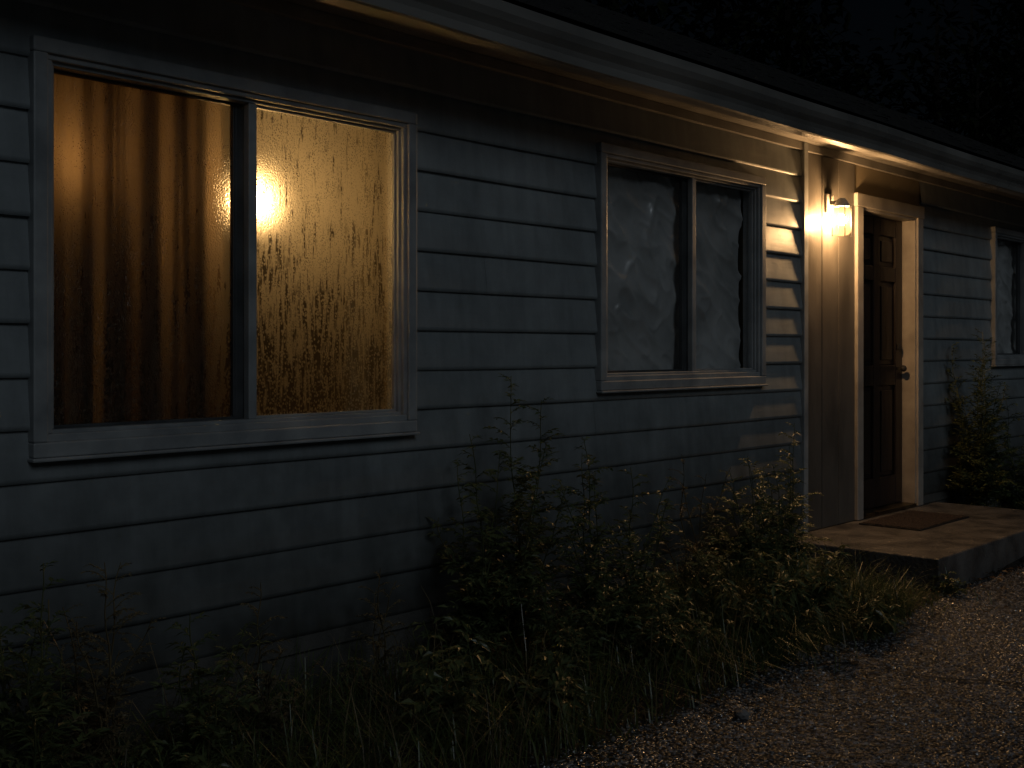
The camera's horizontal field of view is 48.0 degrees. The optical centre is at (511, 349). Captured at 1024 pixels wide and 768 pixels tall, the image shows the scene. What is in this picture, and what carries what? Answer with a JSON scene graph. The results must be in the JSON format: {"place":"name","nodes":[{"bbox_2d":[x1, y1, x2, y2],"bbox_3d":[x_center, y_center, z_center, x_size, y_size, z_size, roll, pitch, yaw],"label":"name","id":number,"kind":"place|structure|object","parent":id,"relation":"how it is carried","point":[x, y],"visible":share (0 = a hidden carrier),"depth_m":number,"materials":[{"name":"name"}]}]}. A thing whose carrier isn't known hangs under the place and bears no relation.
{"place":"outdoors","nodes":[
{"label":"outdoors","id":0,"kind":"place"},
{"bbox_2d":[0,504,1023,767],"bbox_3d":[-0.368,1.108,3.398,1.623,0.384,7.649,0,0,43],"label":"tall grass","id":1,"kind":"structure","parent":0,"point":[457,749],"depth_m":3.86,"materials":[{"name":"green plant"}]},
{"bbox_2d":[0,561,117,767],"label":"weed plant","id":2,"kind":"object","parent":1,"relation":"on","point":[41,756],"visible":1,"depth_m":2.98,"materials":[{"name":"green plant"}]},
{"bbox_2d":[26,562,164,767],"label":"dry weed","id":3,"kind":"object","parent":1,"relation":"on","point":[89,742],"visible":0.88,"depth_m":3.28,"materials":[{"name":"green plant"}]},
{"bbox_2d":[122,611,269,767],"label":"weed plant","id":4,"kind":"object","parent":1,"relation":"on","point":[192,713],"visible":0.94,"depth_m":3.29,"materials":[{"name":"green plant"}]},
{"bbox_2d":[203,582,325,740],"bbox_3d":[-0.790,1.012,3.678,0.300,0.537,0.311,0,0,43],"label":"dry weed","id":5,"kind":"object","parent":1,"relation":"on","point":[269,682],"visible":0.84,"depth_m":3.68,"materials":[{"name":"green plant"}]},
{"bbox_2d":[337,568,411,696],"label":"dry weed","id":6,"kind":"object","parent":1,"relation":"on","point":[379,644],"visible":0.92,"depth_m":4.21,"materials":[{"name":"green plant"}]},
{"bbox_2d":[390,621,494,752],"bbox_3d":[-0.228,1.090,3.724,0.354,0.396,0.430,0,0,9],"label":"weed plant","id":7,"kind":"object","parent":1,"relation":"on","point":[457,663],"visible":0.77,"depth_m":3.68,"materials":[{"name":"green plant"}]},
{"bbox_2d":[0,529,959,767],"bbox_3d":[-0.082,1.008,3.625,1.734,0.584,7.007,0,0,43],"label":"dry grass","id":8,"kind":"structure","parent":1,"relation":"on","point":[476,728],"depth_m":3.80,"materials":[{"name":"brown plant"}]},
{"bbox_2d":[416,434,548,679],"bbox_3d":[-0.104,0.800,4.473,0.510,0.959,0.458,0,0,3],"label":"weed plant","id":9,"kind":"object","parent":1,"relation":"on","point":[473,620],"visible":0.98,"depth_m":4.43,"materials":[{"name":"green plant"}]},
{"bbox_2d":[453,373,576,662],"bbox_3d":[-0.006,0.687,4.654,0.509,1.185,0.498,0,0,43],"label":"weed plant","id":10,"kind":"object","parent":1,"relation":"on","point":[526,556],"visible":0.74,"depth_m":4.63,"materials":[{"name":"green plant"}]},
{"bbox_2d":[477,634,599,734],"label":"weed plant","id":11,"kind":"object","parent":1,"relation":"on","point":[558,676],"visible":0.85,"depth_m":3.89,"materials":[{"name":"green plant"}]},
{"bbox_2d":[512,563,629,683],"bbox_3d":[0.189,1.039,4.388,0.483,0.482,0.426,0,0,43],"label":"weed plant","id":12,"kind":"object","parent":1,"relation":"on","point":[576,633],"visible":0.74,"depth_m":4.37,"materials":[{"name":"green plant"}]},
{"bbox_2d":[550,436,656,669],"bbox_3d":[0.320,0.817,4.576,0.422,0.927,0.459,0,0,43],"label":"weed plant","id":13,"kind":"object","parent":1,"relation":"on","point":[594,592],"visible":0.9,"depth_m":4.59,"materials":[{"name":"green plant"}]},
{"bbox_2d":[599,467,682,630],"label":"weed plant","id":14,"kind":"object","parent":1,"relation":"on","point":[634,569],"visible":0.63,"depth_m":4.91,"materials":[{"name":"green plant"}]},
{"bbox_2d":[598,570,734,670],"bbox_3d":[0.619,1.073,4.534,0.538,0.413,0.336,0,0,12],"label":"weed plant","id":15,"kind":"object","parent":1,"relation":"on","point":[659,617],"visible":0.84,"depth_m":4.53,"materials":[{"name":"green plant"}]},
{"bbox_2d":[646,454,734,593],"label":"dry weed","id":16,"kind":"object","parent":1,"relation":"on","point":[699,542],"visible":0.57,"depth_m":5.58,"materials":[{"name":"plant"}]},
{"bbox_2d":[679,526,763,620],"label":"weed plant","id":17,"kind":"object","parent":1,"relation":"on","point":[717,558],"visible":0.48,"depth_m":5.23,"materials":[{"name":"green plant"}]},
{"bbox_2d":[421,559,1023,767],"bbox_3d":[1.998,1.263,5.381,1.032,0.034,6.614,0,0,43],"label":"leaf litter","id":18,"kind":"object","parent":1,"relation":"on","point":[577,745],"visible":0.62,"depth_m":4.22,"materials":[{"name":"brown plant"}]},
{"bbox_2d":[696,470,789,574],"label":"weed plant","id":19,"kind":"object","parent":1,"relation":"on","point":[741,534],"visible":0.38,"depth_m":5.96,"materials":[{"name":"green plant"}]},
{"bbox_2d":[686,559,825,647],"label":"weed plant","id":20,"kind":"object","parent":1,"relation":"on","point":[768,615],"visible":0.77,"depth_m":4.83,"materials":[{"name":"green plant"}]},
{"bbox_2d":[714,456,797,583],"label":"weed plant","id":21,"kind":"object","parent":1,"relation":"on","point":[756,538],"visible":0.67,"depth_m":5.75,"materials":[{"name":"green plant"}]},
{"bbox_2d":[749,507,801,562],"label":"weed plant","id":22,"kind":"object","parent":1,"relation":"on","point":[774,529],"visible":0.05,"depth_m":6.22,"materials":[{"name":"green plant"}]},
{"bbox_2d":[738,422,834,573],"bbox_3d":[1.429,0.828,5.977,0.490,0.904,0.468,0,0,43],"label":"weed plant","id":23,"kind":"object","parent":1,"relation":"on","point":[789,526],"visible":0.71,"depth_m":5.95,"materials":[{"name":"green plant"}]},
{"bbox_2d":[742,539,856,640],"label":"weed plant","id":24,"kind":"object","parent":1,"relation":"on","point":[771,574],"visible":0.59,"depth_m":5.06,"materials":[{"name":"green plant"}]},
{"bbox_2d":[823,575,900,642],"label":"weed plant","id":25,"kind":"object","parent":1,"relation":"on","point":[873,631],"visible":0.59,"depth_m":5.10,"materials":[{"name":"green plant"}]},
{"bbox_2d":[844,583,906,634],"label":"weed plant","id":26,"kind":"object","parent":1,"relation":"on","point":[893,615],"visible":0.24,"depth_m":5.20,"materials":[{"name":"green plant"}]},
{"bbox_2d":[931,571,966,594],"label":"weed plant","id":27,"kind":"object","parent":1,"relation":"on","point":[953,588],"visible":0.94,"depth_m":6.02,"materials":[{"name":"green plant"}]},
{"bbox_2d":[946,329,1017,506],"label":"weed plant","id":28,"kind":"object","parent":1,"relation":"on","point":[979,473],"visible":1,"depth_m":8.43,"materials":[{"name":"green plant"}]},
{"bbox_2d":[958,496,1021,509],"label":"tall grass","id":29,"kind":"structure","parent":1,"relation":"on","point":[994,504],"depth_m":8.85,"materials":[{"name":"green plant"}]},
{"bbox_2d":[969,397,1023,509],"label":"weed plant","id":30,"kind":"object","parent":1,"relation":"on","point":[1009,499],"visible":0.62,"depth_m":8.58,"materials":[{"name":"green plant"}]},
{"bbox_2d":[503,0,1023,170],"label":"roof deck","id":31,"kind":"structure","parent":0,"point":[588,26],"depth_m":5.83,"materials":[{"name":"black"}]},
{"bbox_2d":[530,564,1023,767],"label":"gravel path","id":32,"kind":"structure","parent":0,"point":[946,732],"depth_m":4.08,"materials":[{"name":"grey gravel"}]},
{"bbox_2d":[733,707,749,718],"bbox_3d":[0.799,1.271,4.019,0.054,0.044,0.055,0,0,43],"label":"stone","id":33,"kind":"object","parent":32,"relation":"on","point":[741,713],"visible":1,"depth_m":4.00,"materials":[{"name":"grey stone"}]},
{"bbox_2d":[798,661,1023,684],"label":"pavement crack","id":34,"kind":"object","parent":32,"relation":"on","point":[855,662],"visible":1,"depth_m":4.57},
{"bbox_2d":[584,0,1023,153],"label":"sky","id":35,"kind":"structure","parent":0,"point":[878,16],"materials":[{"name":"black"}]},
{"bbox_2d":[808,152,854,530],"bbox_3d":[1.989,-0.075,7.190,0.012,2.350,0.654,0,0,43],"label":"entry panel","id":36,"kind":"object","parent":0,"point":[831,369],"visible":0.97,"depth_m":7.18,"materials":[{"name":"grey wood"}]},
{"bbox_2d":[825,193,851,237],"bbox_3d":[2.022,-0.835,7.107,0.150,0.270,0.116,0,0,43],"label":"wall lantern","id":37,"kind":"object","parent":36,"relation":"attached to","point":[840,204],"depth_m":7.09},
{"label":"ground","id":38,"kind":"structure","parent":0,"visible":0},
{"bbox_2d":[784,502,1023,592],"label":"concrete stoop","id":39,"kind":"object","parent":38,"relation":"on","point":[980,541],"visible":0.56,"depth_m":6.63,"materials":[{"name":"grey concrete"}]},
{"bbox_2d":[800,142,807,532],"bbox_3d":[1.758,-0.075,6.923,0.033,2.350,0.052,0,0,43],"label":"corner post","id":40,"kind":"object","parent":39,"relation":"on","point":[804,310],"visible":0.71,"depth_m":6.90,"materials":[{"name":"white wood"}]},
{"bbox_2d":[864,502,916,518],"bbox_3d":[2.517,1.089,7.840,0.148,0.022,0.814,0,0,43],"label":"threshold","id":41,"kind":"object","parent":39,"relation":"on","point":[881,510],"visible":0.63,"depth_m":7.82,"materials":[{"name":"brown wood"}]},
{"bbox_2d":[859,510,968,530],"bbox_3d":[2.605,1.097,7.427,0.400,0.014,0.780,0,0,43],"label":"door mat","id":42,"kind":"object","parent":39,"relation":"on","point":[915,520],"depth_m":7.37,"materials":[{"name":"fabric"}]},
{"bbox_3d":[-1.542,1.351,8.890,7.475,0.498,20.960,0,0,43],"label":"foundation","id":43,"kind":"object","parent":38,"relation":"on","visible":0},
{"bbox_2d":[375,81,1021,591],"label":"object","id":44,"kind":"object","parent":43,"relation":"on","point":[885,185],"visible":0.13,"depth_m":7.66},
{"bbox_2d":[27,432,419,462],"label":"sill","id":45,"kind":"structure","parent":44,"relation":"attached to","point":[68,458],"depth_m":3.85,"materials":[{"name":"grey wood"}]},
{"bbox_2d":[48,54,406,441],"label":"track","id":46,"kind":"structure","parent":44,"relation":"attached to","point":[134,80],"depth_m":3.96,"materials":[{"name":"white wood"}]},
{"bbox_2d":[54,74,231,424],"bbox_3d":[-1.200,-0.311,3.784,0.001,1.106,0.683,0,0,43],"label":"glass","id":47,"kind":"object","parent":46,"relation":"attached to","point":[142,255],"visible":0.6,"depth_m":3.77,"materials":[{"name":"glass"}]},
{"bbox_2d":[54,70,234,428],"bbox_3d":[-1.203,-0.311,3.782,0.022,1.106,0.675,0,0,43],"label":"sash","id":48,"kind":"object","parent":46,"relation":"attached to","point":[233,239],"visible":0.56,"depth_m":3.95,"materials":[{"name":"white wood"}]},
{"bbox_2d":[235,103,243,418],"bbox_3d":[-0.962,-0.311,4.045,0.028,1.106,0.042,0,0,43],"label":"sash stile","id":49,"kind":"object","parent":46,"relation":"attached to","point":[239,261],"visible":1,"depth_m":4.03,"materials":[{"name":"white wood"}]},
{"bbox_2d":[244,103,256,418],"bbox_3d":[-0.920,-0.311,4.041,0.032,1.106,0.034,0,0,43],"label":"meeting rail","id":50,"kind":"object","parent":46,"relation":"attached to","point":[250,260],"visible":1,"depth_m":4.03,"materials":[{"name":"wood"}]},
{"bbox_2d":[257,109,391,415],"bbox_3d":[-0.692,-0.311,4.300,0.001,1.106,0.664,0,0,43],"label":"glass","id":51,"kind":"object","parent":46,"relation":"attached to","point":[324,266],"visible":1,"depth_m":4.29,"materials":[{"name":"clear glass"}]},
{"bbox_2d":[256,105,395,418],"bbox_3d":[-0.690,-0.311,4.299,0.024,1.106,0.664,0,0,43],"label":"sash","id":52,"kind":"object","parent":46,"relation":"attached to","point":[393,256],"visible":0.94,"depth_m":4.53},
{"bbox_2d":[0,0,1023,700],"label":"lap siding","id":53,"kind":"object","parent":44,"relation":"attached to","point":[314,536],"visible":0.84,"depth_m":4.70,"materials":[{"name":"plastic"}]},
{"bbox_2d":[28,35,416,458],"bbox_3d":[-0.915,-0.308,4.008,0.046,1.264,1.549,0,0,43],"label":"casing","id":54,"kind":"object","parent":53,"relation":"attached to","point":[39,444],"visible":1,"depth_m":3.65,"materials":[{"name":"white wood"}]},
{"bbox_2d":[594,142,765,390],"bbox_3d":[0.918,-0.395,6.002,0.046,1.176,1.515,0,0,43],"label":"casing","id":55,"kind":"object","parent":53,"relation":"attached to","point":[603,150],"visible":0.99,"depth_m":5.65,"materials":[{"name":"white wood"}]},
{"bbox_2d":[990,226,1023,364],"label":"casing","id":56,"kind":"object","parent":53,"relation":"attached to","point":[995,230],"visible":0.94,"depth_m":9.17,"materials":[{"name":"white wood"}]},
{"bbox_2d":[222,0,1023,207],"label":"frieze","id":57,"kind":"object","parent":44,"relation":"attached to","point":[328,20],"visible":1,"depth_m":5.22,"materials":[{"name":"paint"}]},
{"bbox_2d":[283,0,1023,201],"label":"soffit","id":58,"kind":"structure","parent":44,"relation":"attached to","point":[369,19],"depth_m":5.33,"materials":[{"name":"paint"}]},
{"bbox_2d":[607,166,742,370],"bbox_3d":[0.848,-0.395,6.066,0.048,1.036,1.359,0,0,43],"label":"plastic sheeting","id":59,"kind":"object","parent":44,"relation":"attached to","point":[642,271],"visible":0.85,"depth_m":6.01,"materials":[{"name":"clear plastic"}]},
{"bbox_2d":[596,384,767,392],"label":"sill","id":60,"kind":"structure","parent":44,"relation":"attached to","point":[667,389],"depth_m":5.89,"materials":[{"name":"grey wood"}]},
{"bbox_2d":[607,154,759,380],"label":"track","id":61,"kind":"structure","parent":44,"relation":"attached to","point":[745,254],"depth_m":6.51,"materials":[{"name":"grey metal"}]},
{"bbox_2d":[607,163,682,372],"bbox_3d":[0.654,-0.398,5.801,0.022,1.018,0.709,0,0,43],"label":"sash","id":62,"kind":"object","parent":61,"relation":"attached to","point":[680,179],"visible":0.54,"depth_m":6.05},
{"bbox_2d":[683,178,687,370],"bbox_3d":[0.906,-0.398,6.076,0.028,1.018,0.042,0,0,43],"label":"sash stile","id":63,"kind":"object","parent":61,"relation":"attached to","point":[685,274],"visible":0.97,"depth_m":6.07,"materials":[{"name":"grey wood"}]},
{"bbox_2d":[688,178,695,370],"bbox_3d":[0.949,-0.398,6.072,0.032,1.018,0.034,0,0,43],"label":"meeting rail","id":64,"kind":"object","parent":61,"relation":"attached to","point":[691,274],"visible":1,"depth_m":6.06,"materials":[{"name":"grey wood"}]},
{"bbox_2d":[696,179,752,370],"bbox_3d":[1.155,-0.398,6.305,0.024,1.018,0.596,0,0,43],"label":"sash","id":65,"kind":"object","parent":61,"relation":"attached to","point":[750,279],"visible":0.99,"depth_m":6.51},
{"bbox_2d":[854,192,923,520],"bbox_3d":[2.544,0.043,7.819,0.096,2.115,1.045,0,0,43],"label":"entry door","id":66,"kind":"structure","parent":44,"relation":"attached to","point":[862,201],"depth_m":7.47,"materials":[{"name":"white wood"}]},
{"bbox_2d":[864,215,901,509],"bbox_3d":[2.480,0.083,7.875,0.040,1.985,0.810,0,0,43],"label":"door leaf","id":67,"kind":"object","parent":66,"relation":"attached to","point":[882,362],"visible":0.75,"depth_m":7.94,"materials":[{"name":"brown wood"}]},
{"bbox_2d":[864,208,915,502],"bbox_3d":[2.514,0.085,7.844,0.138,2.030,0.850,0,0,43],"label":"door jamb","id":68,"kind":"object","parent":66,"relation":"attached to","point":[909,359],"depth_m":8.12,"materials":[{"name":"white wood"}]},
{"bbox_2d":[990,364,1023,366],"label":"sill","id":69,"kind":"structure","parent":44,"relation":"attached to","point":[1007,365],"depth_m":9.33,"materials":[{"name":"grey wood"}]},
{"bbox_2d":[997,240,1020,353],"bbox_3d":[4.276,-0.432,9.793,0.050,0.965,1.359,0,0,43],"label":"plastic sheeting","id":70,"kind":"object","parent":44,"relation":"attached to","point":[1005,297],"visible":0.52,"depth_m":9.69,"materials":[{"name":"clear plastic"}]},
{"bbox_2d":[997,233,1023,358],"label":"track","id":71,"kind":"structure","parent":44,"relation":"attached to","point":[1010,239],"depth_m":9.52,"materials":[{"name":"white wood"}]},
{"bbox_2d":[997,239,1017,354],"bbox_3d":[4.061,-0.435,9.506,0.022,0.947,0.651,0,0,43],"label":"sash","id":72,"kind":"object","parent":71,"relation":"attached to","point":[1016,243],"visible":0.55,"depth_m":9.73,"materials":[{"name":"grey wood"}]},
{"bbox_2d":[1015,243,1019,353],"bbox_3d":[4.294,-0.435,9.761,0.028,0.947,0.042,0,0,43],"label":"sash stile","id":73,"kind":"object","parent":71,"relation":"attached to","point":[1018,298],"visible":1,"depth_m":9.75,"materials":[{"name":"grey wood"}]},
{"bbox_2d":[1021,243,1023,353],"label":"meeting rail","id":74,"kind":"object","parent":71,"relation":"attached to","point":[1022,298],"visible":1,"depth_m":9.74,"materials":[{"name":"grey wood"}]},
{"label":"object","id":75,"kind":"object","parent":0,"visible":0},
{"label":"roof shingles","id":76,"kind":"object","parent":75,"relation":"on","visible":0},
{"bbox_2d":[317,0,1023,197],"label":"fascia","id":77,"kind":"structure","parent":76,"relation":"attached to","point":[479,45],"depth_m":4.11,"materials":[{"name":"metal"}]},
{"bbox_2d":[324,0,1023,196],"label":"gutter","id":78,"kind":"object","parent":76,"relation":"attached to","point":[510,28],"visible":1,"depth_m":5.11,"materials":[{"name":"metal"}]}
]}

